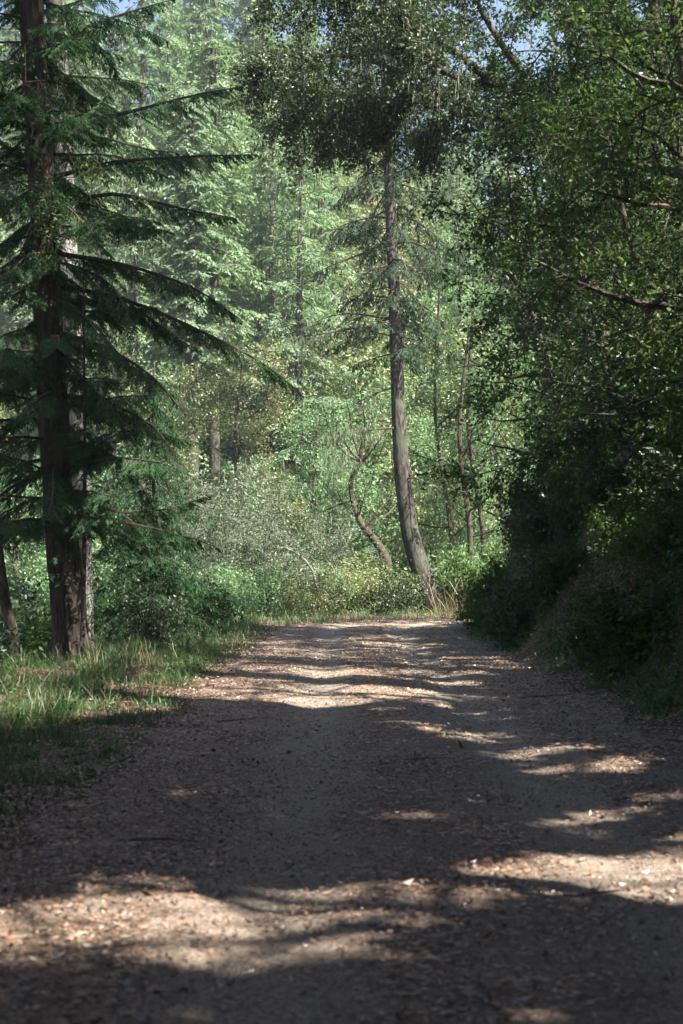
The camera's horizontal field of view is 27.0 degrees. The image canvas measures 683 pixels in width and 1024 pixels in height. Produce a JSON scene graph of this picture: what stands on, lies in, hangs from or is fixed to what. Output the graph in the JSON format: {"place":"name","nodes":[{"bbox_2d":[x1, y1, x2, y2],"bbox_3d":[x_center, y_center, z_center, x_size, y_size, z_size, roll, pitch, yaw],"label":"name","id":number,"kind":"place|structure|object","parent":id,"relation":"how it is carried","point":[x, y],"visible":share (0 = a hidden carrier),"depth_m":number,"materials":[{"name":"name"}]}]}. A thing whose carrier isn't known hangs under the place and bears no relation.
{"place":"outdoors","nodes":[
{"label":"outdoors","id":0,"kind":"place"},
{"bbox_2d":[0,603,454,854],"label":"dry grass","id":1,"kind":"structure","parent":0,"point":[95,720],"depth_m":16.93,"materials":[{"name":"green plant"}]},
{"bbox_2d":[0,0,664,288],"label":"sky","id":2,"kind":"structure","parent":0,"point":[498,5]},
{"bbox_2d":[0,619,682,1023],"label":"road","id":3,"kind":"structure","parent":0,"point":[340,971],"depth_m":7.11,"materials":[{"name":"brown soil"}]},
{"bbox_2d":[0,128,682,864],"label":"ground","id":4,"kind":"structure","parent":0,"point":[624,572],"depth_m":18.18,"materials":[{"name":"green plant"}]},
{"bbox_2d":[0,118,38,454],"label":"fir tree","id":5,"kind":"object","parent":4,"relation":"on","point":[22,320],"visible":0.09,"depth_m":86.48,"materials":[{"name":"green plant"}]},
{"bbox_2d":[0,458,48,621],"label":"maple tree","id":6,"kind":"object","parent":4,"relation":"on","point":[17,567],"visible":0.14,"depth_m":51.47,"materials":[{"name":"green plant"}]},
{"bbox_2d":[0,574,111,654],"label":"leafy shrub","id":7,"kind":"object","parent":4,"relation":"on","point":[24,591],"visible":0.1,"depth_m":34.05,"materials":[{"name":"green plant"}]},
{"bbox_2d":[0,6,117,666],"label":"bay tree","id":8,"kind":"object","parent":4,"relation":"on","point":[8,613],"visible":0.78,"depth_m":23.91,"materials":[{"name":"green plant"}]},
{"bbox_2d":[0,0,147,648],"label":"fir tree","id":9,"kind":"object","parent":4,"relation":"on","point":[73,420],"visible":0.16,"depth_m":28.99,"materials":[{"name":"green plant"}]},
{"bbox_2d":[14,591,144,655],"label":"leafy shrub","id":10,"kind":"object","parent":4,"relation":"on","point":[29,629],"visible":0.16,"depth_m":30.23,"materials":[{"name":"green plant"}]},
{"bbox_2d":[38,252,136,654],"bbox_3d":[-4.264,-0.926,24.507,1.740,7.134,1.951,0,-3,10],"label":"young redwood","id":11,"kind":"object","parent":4,"relation":"on","point":[83,606],"visible":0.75,"depth_m":24.35,"materials":[{"name":"green plant"}]},
{"bbox_2d":[73,119,145,536],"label":"fir tree","id":12,"kind":"object","parent":4,"relation":"on","point":[108,246],"visible":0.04,"depth_m":84.67,"materials":[{"name":"green plant"}]},
{"bbox_2d":[37,408,182,611],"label":"maple tree","id":13,"kind":"object","parent":4,"relation":"on","point":[109,487],"visible":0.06,"depth_m":54.48,"materials":[{"name":"green plant"}]},
{"bbox_2d":[84,42,152,341],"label":"fir tree","id":14,"kind":"object","parent":4,"relation":"on","point":[123,91],"visible":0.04,"depth_m":98.29,"materials":[{"name":"green plant"}]},
{"bbox_2d":[37,361,235,650],"bbox_3d":[-4.191,0.296,29.693,3.998,6.890,3.797,-1,-3,13],"label":"young redwood","id":15,"kind":"object","parent":4,"relation":"on","point":[156,569],"visible":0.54,"depth_m":29.31,"materials":[{"name":"green plant"}]},
{"bbox_2d":[86,104,203,548],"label":"fir tree","id":16,"kind":"object","parent":4,"relation":"on","point":[132,140],"visible":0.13,"depth_m":78.51,"materials":[{"name":"green plant"}]},
{"bbox_2d":[77,0,221,499],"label":"fir tree","id":17,"kind":"object","parent":4,"relation":"on","point":[143,65],"visible":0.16,"depth_m":88.88,"materials":[{"name":"green plant"}]},
{"bbox_2d":[96,245,203,542],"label":"fir tree","id":18,"kind":"object","parent":4,"relation":"on","point":[148,266],"visible":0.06,"depth_m":78.88,"materials":[{"name":"green plant"}]},
{"bbox_2d":[0,0,303,664],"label":"redwood tree","id":19,"kind":"object","parent":4,"relation":"on","point":[28,16],"visible":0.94,"depth_m":24.86,"materials":[{"name":"green plant"}]},
{"bbox_2d":[108,582,196,651],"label":"leafy shrub","id":20,"kind":"object","parent":4,"relation":"on","point":[160,625],"visible":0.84,"depth_m":27.66,"materials":[{"name":"green plant"}]},
{"bbox_2d":[102,0,223,461],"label":"fir tree","id":21,"kind":"object","parent":4,"relation":"on","point":[169,56],"visible":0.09,"depth_m":91.17,"materials":[{"name":"green plant"}]},
{"bbox_2d":[94,351,255,566],"bbox_3d":[-6.520,0.059,56.879,6.760,12.747,7.875,0,-3,0],"label":"maple tree","id":22,"kind":"object","parent":4,"relation":"on","point":[189,414],"visible":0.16,"depth_m":57.15,"materials":[{"name":"green plant"}]},
{"bbox_2d":[122,574,243,632],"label":"leafy shrub","id":23,"kind":"object","parent":4,"relation":"on","point":[223,602],"visible":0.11,"depth_m":36.70,"materials":[{"name":"green plant"}]},
{"bbox_2d":[107,474,267,586],"bbox_3d":[-5.127,0.979,45.954,5.535,5.246,4.123,0,-3,0],"label":"twiggy shrub","id":24,"kind":"object","parent":4,"relation":"on","point":[214,535],"visible":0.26,"depth_m":45.91,"materials":[{"name":"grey plant"}]},
{"bbox_2d":[117,454,271,578],"bbox_3d":[-5.009,0.790,47.966,5.495,5.589,6.204,0,-3,0],"label":"twiggy shrub","id":25,"kind":"object","parent":4,"relation":"on","point":[231,528],"visible":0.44,"depth_m":47.20,"materials":[{"name":"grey plant"}]},
{"bbox_2d":[122,85,269,533],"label":"fir tree","id":26,"kind":"object","parent":4,"relation":"on","point":[191,273],"visible":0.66,"depth_m":66.18,"materials":[{"name":"green plant"}]},
{"bbox_2d":[155,0,256,355],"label":"fir tree","id":27,"kind":"object","parent":4,"relation":"on","point":[205,18],"visible":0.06,"depth_m":97.53,"materials":[{"name":"green plant"}]},
{"bbox_2d":[153,36,279,533],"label":"fir tree","id":28,"kind":"object","parent":4,"relation":"on","point":[213,43],"visible":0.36,"depth_m":69.60,"materials":[{"name":"green plant"}]},
{"bbox_2d":[196,578,261,624],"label":"leafy shrub","id":29,"kind":"object","parent":4,"relation":"on","point":[235,606],"visible":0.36,"depth_m":40.58,"materials":[{"name":"green plant"}]},
{"bbox_2d":[172,95,294,499],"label":"fir tree","id":30,"kind":"object","parent":4,"relation":"on","point":[228,123],"visible":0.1,"depth_m":82.56,"materials":[{"name":"green plant"}]},
{"bbox_2d":[206,565,279,619],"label":"leafy shrub","id":31,"kind":"object","parent":4,"relation":"on","point":[248,586],"visible":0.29,"depth_m":44.50,"materials":[{"name":"green plant"}]},
{"bbox_2d":[153,316,338,569],"bbox_3d":[-3.575,-0.603,60.003,8.504,15.205,7.309,1,-3,-24],"label":"maple tree","id":32,"kind":"object","parent":4,"relation":"on","point":[262,423],"visible":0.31,"depth_m":59.74,"materials":[{"name":"green plant"}]},
{"bbox_2d":[177,471,331,600],"bbox_3d":[-3.170,1.133,49.832,5.936,5.230,5.220,0,-3,0],"label":"twiggy shrub","id":33,"kind":"object","parent":4,"relation":"on","point":[267,555],"visible":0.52,"depth_m":49.80,"materials":[{"name":"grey plant"}]},
{"bbox_2d":[209,211,311,505],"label":"fir tree","id":34,"kind":"object","parent":4,"relation":"on","point":[254,243],"visible":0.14,"depth_m":80.04,"materials":[{"name":"green plant"}]},
{"bbox_2d":[199,100,325,498],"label":"fir tree","id":35,"kind":"object","parent":4,"relation":"on","point":[272,229],"visible":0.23,"depth_m":80.36,"materials":[{"name":"green plant"}]},
{"bbox_2d":[202,0,322,448],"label":"fir tree","id":36,"kind":"object","parent":4,"relation":"on","point":[262,180],"visible":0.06,"depth_m":93.13,"materials":[{"name":"green plant"}]},
{"bbox_2d":[215,466,333,569],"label":"maple tree","id":37,"kind":"object","parent":4,"relation":"on","point":[261,507],"visible":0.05,"depth_m":66.39,"materials":[{"name":"green plant"}]},
{"bbox_2d":[236,560,315,617],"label":"leafy shrub","id":38,"kind":"object","parent":4,"relation":"on","point":[267,605],"visible":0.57,"depth_m":47.56,"materials":[{"name":"green plant"}]},
{"bbox_2d":[226,53,363,490],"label":"fir tree","id":39,"kind":"object","parent":4,"relation":"on","point":[309,241],"visible":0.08,"depth_m":84.23,"materials":[{"name":"green plant"}]},
{"bbox_2d":[254,575,339,616],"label":"leafy shrub","id":40,"kind":"object","parent":4,"relation":"on","point":[289,606],"visible":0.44,"depth_m":48.49,"materials":[{"name":"green plant"}]},
{"bbox_2d":[226,72,372,553],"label":"fir tree","id":41,"kind":"object","parent":4,"relation":"on","point":[298,381],"visible":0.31,"depth_m":77.28,"materials":[{"name":"green plant"}]},
{"bbox_2d":[241,492,398,608],"bbox_3d":[-1.094,1.540,53.536,5.453,4.769,4.633,-2,-3,31],"label":"twiggy shrub","id":42,"kind":"object","parent":4,"relation":"on","point":[318,535],"visible":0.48,"depth_m":53.07,"materials":[{"name":"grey plant"}]},
{"bbox_2d":[281,555,358,617],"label":"leafy shrub","id":43,"kind":"object","parent":4,"relation":"on","point":[309,576],"visible":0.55,"depth_m":49.72,"materials":[{"name":"green plant"}]},
{"bbox_2d":[280,55,364,363],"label":"fir tree","id":44,"kind":"object","parent":4,"relation":"on","point":[319,233],"visible":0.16,"depth_m":95.69,"materials":[{"name":"green plant"}]},
{"bbox_2d":[261,393,388,569],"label":"maple tree","id":45,"kind":"object","parent":4,"relation":"on","point":[316,457],"visible":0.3,"depth_m":65.66,"materials":[{"name":"green plant"}]},
{"bbox_2d":[282,561,378,615],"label":"leafy shrub","id":46,"kind":"object","parent":4,"relation":"on","point":[344,582],"visible":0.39,"depth_m":50.52,"materials":[{"name":"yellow plant"}]},
{"bbox_2d":[250,273,428,523],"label":"maple tree","id":47,"kind":"object","parent":4,"relation":"on","point":[354,351],"visible":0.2,"depth_m":80.11,"materials":[{"name":"green plant"}]},
{"bbox_2d":[261,447,420,610],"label":"maple tree","id":48,"kind":"object","parent":4,"relation":"on","point":[378,490],"visible":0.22,"depth_m":67.42,"materials":[{"name":"green plant"}]},
{"bbox_2d":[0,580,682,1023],"bbox_3d":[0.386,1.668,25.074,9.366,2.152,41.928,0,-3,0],"label":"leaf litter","id":49,"kind":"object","parent":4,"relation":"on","point":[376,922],"visible":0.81,"depth_m":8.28,"materials":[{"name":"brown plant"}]},
{"bbox_2d":[0,0,682,346],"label":"forest","id":50,"kind":"object","parent":4,"relation":"on","point":[240,12],"visible":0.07,"depth_m":135.67,"materials":[{"name":"green plant"}]},
{"bbox_2d":[294,369,429,575],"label":"oak tree","id":51,"kind":"object","parent":4,"relation":"on","point":[352,498],"visible":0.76,"depth_m":56.95,"materials":[{"name":"green plant"}]},
{"bbox_2d":[261,0,466,613],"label":"fir tree","id":52,"kind":"object","parent":4,"relation":"on","point":[411,536],"visible":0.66,"depth_m":53.96,"materials":[{"name":"green plant"}]},
{"bbox_2d":[318,564,418,614],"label":"leafy shrub","id":53,"kind":"object","parent":4,"relation":"on","point":[372,581],"visible":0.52,"depth_m":51.31,"materials":[{"name":"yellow plant"}]},
{"bbox_2d":[324,207,433,382],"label":"tree","id":54,"kind":"object","parent":4,"relation":"on","point":[355,260],"visible":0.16,"depth_m":99.32,"materials":[{"name":"green plant"}]},
{"bbox_2d":[326,153,450,348],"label":"tree","id":55,"kind":"object","parent":4,"relation":"on","point":[357,202],"visible":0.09,"depth_m":107.30,"materials":[{"name":"green plant"}]},
{"bbox_2d":[300,372,477,572],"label":"maple tree","id":56,"kind":"object","parent":4,"relation":"on","point":[385,401],"visible":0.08,"depth_m":76.25,"materials":[{"name":"green plant"}]},
{"bbox_2d":[329,166,449,349],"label":"tree","id":57,"kind":"object","parent":4,"relation":"on","point":[408,206],"visible":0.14,"depth_m":103.64,"materials":[{"name":"green plant"}]},
{"bbox_2d":[357,559,428,614],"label":"leafy shrub","id":58,"kind":"object","parent":4,"relation":"on","point":[413,598],"visible":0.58,"depth_m":51.73,"materials":[{"name":"green plant"}]},
{"bbox_2d":[327,403,493,607],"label":"maple tree","id":59,"kind":"object","parent":4,"relation":"on","point":[388,449],"visible":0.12,"depth_m":70.73,"materials":[{"name":"green plant"}]},
{"bbox_2d":[366,276,492,575],"bbox_3d":[3.650,-2.133,60.072,5.268,15.947,4.958,0,-3,0],"label":"bay tree","id":60,"kind":"object","parent":4,"relation":"on","point":[449,526],"visible":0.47,"depth_m":60.09,"materials":[{"name":"green plant"}]},
{"bbox_2d":[207,0,682,278],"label":"oak tree","id":61,"kind":"object","parent":4,"relation":"on","point":[413,55],"visible":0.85,"depth_m":31.77,"materials":[{"name":"green plant"}]},
{"bbox_2d":[382,281,510,446],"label":"maple tree","id":62,"kind":"object","parent":4,"relation":"on","point":[429,300],"visible":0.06,"depth_m":92.00,"materials":[{"name":"green plant"}]},
{"bbox_2d":[386,455,507,609],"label":"maple tree","id":63,"kind":"object","parent":4,"relation":"on","point":[462,520],"visible":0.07,"depth_m":66.82,"materials":[{"name":"green plant"}]},
{"bbox_2d":[404,543,491,610],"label":"leafy shrub","id":64,"kind":"object","parent":4,"relation":"on","point":[434,568],"visible":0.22,"depth_m":55.12,"materials":[{"name":"green plant"}]},
{"bbox_2d":[395,404,510,610],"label":"maple tree","id":65,"kind":"object","parent":4,"relation":"on","point":[428,440],"visible":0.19,"depth_m":63.94,"materials":[{"name":"green plant"}]},
{"bbox_2d":[425,141,482,330],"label":"fir tree","id":66,"kind":"object","parent":4,"relation":"on","point":[456,183],"visible":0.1,"depth_m":105.92,"materials":[{"name":"green plant"}]},
{"bbox_2d":[374,299,535,579],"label":"maple tree","id":67,"kind":"object","parent":4,"relation":"on","point":[425,388],"visible":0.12,"depth_m":77.25,"materials":[{"name":"green plant"}]},
{"bbox_2d":[427,184,491,493],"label":"fir tree","id":68,"kind":"object","parent":4,"relation":"on","point":[465,296],"visible":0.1,"depth_m":87.17,"materials":[{"name":"green plant"}]},
{"bbox_2d":[407,306,523,563],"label":"bay tree","id":69,"kind":"object","parent":4,"relation":"on","point":[470,536],"visible":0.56,"depth_m":58.06,"materials":[{"name":"green plant"}]},
{"bbox_2d":[424,286,512,572],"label":"bay tree","id":70,"kind":"object","parent":4,"relation":"on","point":[481,520],"visible":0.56,"depth_m":59.11,"materials":[{"name":"green plant"}]},
{"bbox_2d":[433,543,510,611],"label":"leafy shrub","id":71,"kind":"object","parent":4,"relation":"on","point":[463,567],"visible":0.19,"depth_m":53.43,"materials":[{"name":"green plant"}]},
{"bbox_2d":[421,220,529,367],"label":"maple tree","id":72,"kind":"object","parent":4,"relation":"on","point":[445,236],"visible":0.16,"depth_m":100.75,"materials":[{"name":"green plant"}]},
{"bbox_2d":[462,555,509,600],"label":"leafy shrub","id":73,"kind":"object","parent":4,"relation":"on","point":[494,564],"visible":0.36,"depth_m":37.95,"materials":[{"name":"green plant"}]},
{"bbox_2d":[414,318,561,574],"bbox_3d":[6.915,-1.291,59.738,7.918,14.184,6.952,0,-3,0],"label":"maple tree","id":74,"kind":"object","parent":4,"relation":"on","point":[515,427],"visible":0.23,"depth_m":59.86,"materials":[{"name":"green plant"}]},
{"bbox_2d":[471,581,549,649],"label":"leafy shrub","id":75,"kind":"object","parent":4,"relation":"on","point":[518,618],"visible":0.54,"depth_m":27.92,"materials":[{"name":"green plant"}]},
{"bbox_2d":[485,473,535,560],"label":"leafy shrub","id":76,"kind":"object","parent":4,"relation":"on","point":[507,522],"visible":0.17,"depth_m":34.94,"materials":[{"name":"green plant"}]},
{"bbox_2d":[439,146,616,457],"bbox_3d":[5.288,-5.125,36.986,5.762,9.388,6.020,0,-3,10],"label":"bay tree","id":77,"kind":"object","parent":4,"relation":"on","point":[509,178],"visible":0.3,"depth_m":36.85,"materials":[{"name":"green plant"}]},
{"bbox_2d":[506,499,558,559],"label":"leafy shrub","id":78,"kind":"object","parent":4,"relation":"on","point":[531,536],"visible":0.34,"depth_m":31.07,"materials":[{"name":"green plant"}]},
{"bbox_2d":[402,26,671,516],"bbox_3d":[5.071,-5.590,33.139,7.287,11.776,7.315,0,-3,0],"label":"bay tree","id":79,"kind":"object","parent":4,"relation":"on","point":[492,358],"visible":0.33,"depth_m":33.15,"materials":[{"name":"green plant"}]},
{"bbox_2d":[504,534,581,614],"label":"leafy shrub","id":80,"kind":"object","parent":4,"relation":"on","point":[542,590],"visible":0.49,"depth_m":25.69,"materials":[{"name":"green plant"}]},
{"bbox_2d":[499,409,597,503],"bbox_3d":[5.795,-1.211,34.517,4.260,2.466,3.807,2,-3,-33],"label":"leafy shrub","id":81,"kind":"object","parent":4,"relation":"on","point":[542,461],"visible":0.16,"depth_m":34.22,"materials":[{"name":"green plant"}]},
{"bbox_2d":[515,453,589,547],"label":"leafy shrub","id":82,"kind":"object","parent":4,"relation":"on","point":[536,495],"visible":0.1,"depth_m":30.59,"materials":[{"name":"green plant"}]},
{"bbox_2d":[442,67,682,454],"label":"oak tree","id":83,"kind":"object","parent":4,"relation":"on","point":[512,191],"visible":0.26,"depth_m":29.73,"materials":[{"name":"green plant"}]},
{"bbox_2d":[535,470,589,551],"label":"leafy shrub","id":84,"kind":"object","parent":4,"relation":"on","point":[568,527],"visible":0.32,"depth_m":27.58,"materials":[{"name":"green plant"}]},
{"bbox_2d":[448,0,682,387],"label":"bay tree","id":85,"kind":"object","parent":4,"relation":"on","point":[549,285],"visible":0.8,"depth_m":22.46,"materials":[{"name":"green plant"}]},
{"bbox_2d":[450,76,682,430],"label":"oak tree","id":86,"kind":"object","parent":4,"relation":"on","point":[513,341],"visible":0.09,"depth_m":40.62,"materials":[{"name":"green plant"}]},
{"bbox_2d":[457,0,682,375],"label":"bay tree","id":87,"kind":"object","parent":4,"relation":"on","point":[546,201],"visible":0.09,"depth_m":34.50,"materials":[{"name":"green plant"}]},
{"bbox_2d":[465,423,682,717],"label":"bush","id":88,"kind":"object","parent":4,"relation":"on","point":[670,704],"visible":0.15,"depth_m":19.64,"materials":[{"name":"green plant"}]},
{"bbox_2d":[535,432,620,507],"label":"leafy shrub","id":89,"kind":"object","parent":4,"relation":"on","point":[558,473],"visible":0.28,"depth_m":26.89,"materials":[{"name":"green plant"}]},
{"bbox_2d":[492,4,682,469],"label":"bay tree","id":90,"kind":"object","parent":4,"relation":"on","point":[589,109],"visible":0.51,"depth_m":25.19,"materials":[{"name":"green plant"}]},
{"bbox_2d":[504,0,682,469],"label":"bay tree","id":91,"kind":"object","parent":4,"relation":"on","point":[670,336],"visible":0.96,"depth_m":20.00,"materials":[{"name":"green plant"}]},
{"bbox_2d":[509,0,682,379],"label":"oak tree","id":92,"kind":"object","parent":4,"relation":"on","point":[640,85],"visible":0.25,"depth_m":27.92,"materials":[{"name":"green plant"}]},
{"bbox_2d":[562,443,641,523],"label":"leafy shrub","id":93,"kind":"object","parent":4,"relation":"on","point":[597,494],"visible":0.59,"depth_m":24.86,"materials":[{"name":"green plant"}]},
{"bbox_2d":[550,572,657,673],"bbox_3d":[3.863,1.584,20.377,1.810,1.690,1.978,-1,-3,18],"label":"leafy shrub","id":94,"kind":"object","parent":4,"relation":"on","point":[622,594],"visible":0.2,"depth_m":20.31,"materials":[{"name":"green plant"}]},
{"bbox_2d":[533,358,680,471],"bbox_3d":[5.983,-1.952,29.517,3.556,2.749,3.757,0,-3,-9],"label":"leafy shrub","id":95,"kind":"object","parent":4,"relation":"on","point":[561,395],"visible":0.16,"depth_m":30.07,"materials":[{"name":"green plant"}]},
{"bbox_2d":[555,576,680,682],"bbox_3d":[3.933,1.550,18.124,2.538,1.465,2.471,0,-3,-8],"label":"leafy shrub","id":96,"kind":"object","parent":4,"relation":"on","point":[639,616],"visible":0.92,"depth_m":17.91,"materials":[{"name":"green plant"}]},
{"bbox_2d":[577,464,682,565],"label":"leafy shrub","id":97,"kind":"object","parent":4,"relation":"on","point":[624,517],"visible":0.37,"depth_m":23.28,"materials":[{"name":"green plant"}]},
{"bbox_2d":[580,341,682,467],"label":"leafy shrub","id":98,"kind":"object","parent":4,"relation":"on","point":[616,406],"visible":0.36,"depth_m":24.36,"materials":[{"name":"green plant"}]},
{"bbox_2d":[606,488,682,593],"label":"leafy shrub","id":99,"kind":"object","parent":4,"relation":"on","point":[648,538],"visible":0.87,"depth_m":19.10,"materials":[{"name":"green plant"}]},
{"bbox_2d":[610,393,682,505],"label":"leafy shrub","id":100,"kind":"object","parent":4,"relation":"on","point":[649,450],"visible":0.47,"depth_m":23.45,"materials":[{"name":"green plant"}]},
{"bbox_2d":[630,458,682,534],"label":"leafy shrub","id":101,"kind":"object","parent":4,"relation":"on","point":[676,489],"visible":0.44,"depth_m":22.31,"materials":[{"name":"green plant"}]},
{"bbox_2d":[636,382,682,467],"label":"leafy shrub","id":102,"kind":"object","parent":4,"relation":"on","point":[674,415],"visible":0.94,"depth_m":19.02,"materials":[{"name":"green plant"}]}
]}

